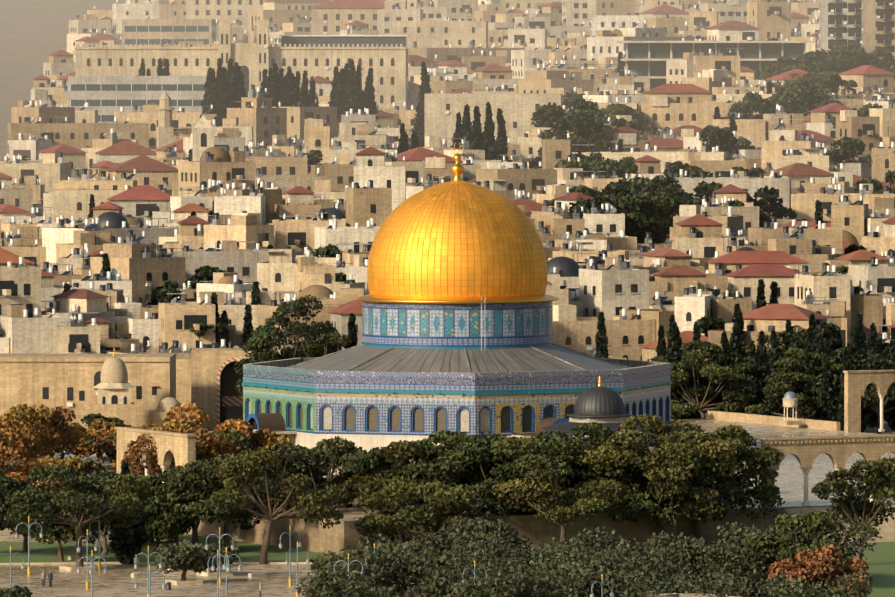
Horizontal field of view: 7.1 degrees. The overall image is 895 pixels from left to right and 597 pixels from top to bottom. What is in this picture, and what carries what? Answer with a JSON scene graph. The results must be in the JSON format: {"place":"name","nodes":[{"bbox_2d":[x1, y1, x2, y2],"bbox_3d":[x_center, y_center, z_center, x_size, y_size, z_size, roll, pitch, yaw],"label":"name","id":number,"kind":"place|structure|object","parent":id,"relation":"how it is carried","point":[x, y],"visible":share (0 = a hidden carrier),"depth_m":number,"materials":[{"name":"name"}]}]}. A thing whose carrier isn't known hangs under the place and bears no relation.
{"place":"outdoors","nodes":[
{"label":"outdoors","id":0,"kind":"place"},
{"bbox_2d":[0,0,891,430],"bbox_3d":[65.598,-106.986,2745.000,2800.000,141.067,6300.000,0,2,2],"label":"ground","id":1,"kind":"structure","parent":0,"point":[34,34],"depth_m":2418.55,"materials":[{"name":"beige"}]},
{"bbox_2d":[0,0,894,373],"bbox_3d":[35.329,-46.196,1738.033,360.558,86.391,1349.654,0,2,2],"label":"city","id":2,"kind":"object","parent":1,"relation":"on","point":[140,228],"visible":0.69,"depth_m":1333.06,"materials":[{"name":"stone"}]},
{"bbox_2d":[0,294,894,596],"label":"foliage","id":3,"kind":"object","parent":1,"relation":"on","point":[562,466],"visible":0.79,"depth_m":783.27,"materials":[{"name":"green plant"}]},
{"bbox_2d":[0,348,894,543],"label":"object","id":4,"kind":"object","parent":1,"relation":"on","point":[134,390],"visible":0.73,"depth_m":1016.65,"materials":[{"name":"stone"}]},
{"bbox_2d":[0,431,894,596],"bbox_3d":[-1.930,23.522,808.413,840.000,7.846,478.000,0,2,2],"label":"esplanade","id":5,"kind":"structure","parent":1,"relation":"on","point":[38,570],"depth_m":749.38,"materials":[{"name":"beige stone"}]},
{"bbox_2d":[0,63,894,596],"bbox_3d":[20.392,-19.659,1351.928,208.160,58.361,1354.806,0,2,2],"label":"trees","id":6,"kind":"object","parent":1,"relation":"on","point":[272,513],"depth_m":784.51,"materials":[{"name":"brown wood"}]},
{"bbox_2d":[10,410,894,554],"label":"platform","id":7,"kind":"structure","parent":1,"relation":"on","point":[789,483],"depth_m":802.22,"materials":[{"name":"stone"}]},
{"bbox_2d":[242,143,674,470],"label":"dome of the rock","id":8,"kind":"structure","parent":7,"relation":"on","point":[457,318],"depth_m":887.42,"materials":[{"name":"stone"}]},
{"bbox_2d":[541,376,654,450],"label":"dome of the chain","id":9,"kind":"structure","parent":7,"relation":"on","point":[600,404],"depth_m":863.42,"materials":[{"name":"grey metal"}]},
{"bbox_2d":[62,38,894,365],"bbox_3d":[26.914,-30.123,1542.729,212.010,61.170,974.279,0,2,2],"label":"hillside trees","id":10,"kind":"object","parent":1,"relation":"on","point":[642,200],"visible":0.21,"depth_m":1483.80,"materials":[{"name":"green plant"}]},
{"bbox_2d":[68,0,894,160],"bbox_3d":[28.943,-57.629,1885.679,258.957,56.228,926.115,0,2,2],"label":"buildings","id":11,"kind":"structure","parent":1,"relation":"on","point":[106,82],"depth_m":1779.10,"materials":[{"name":"stone"}]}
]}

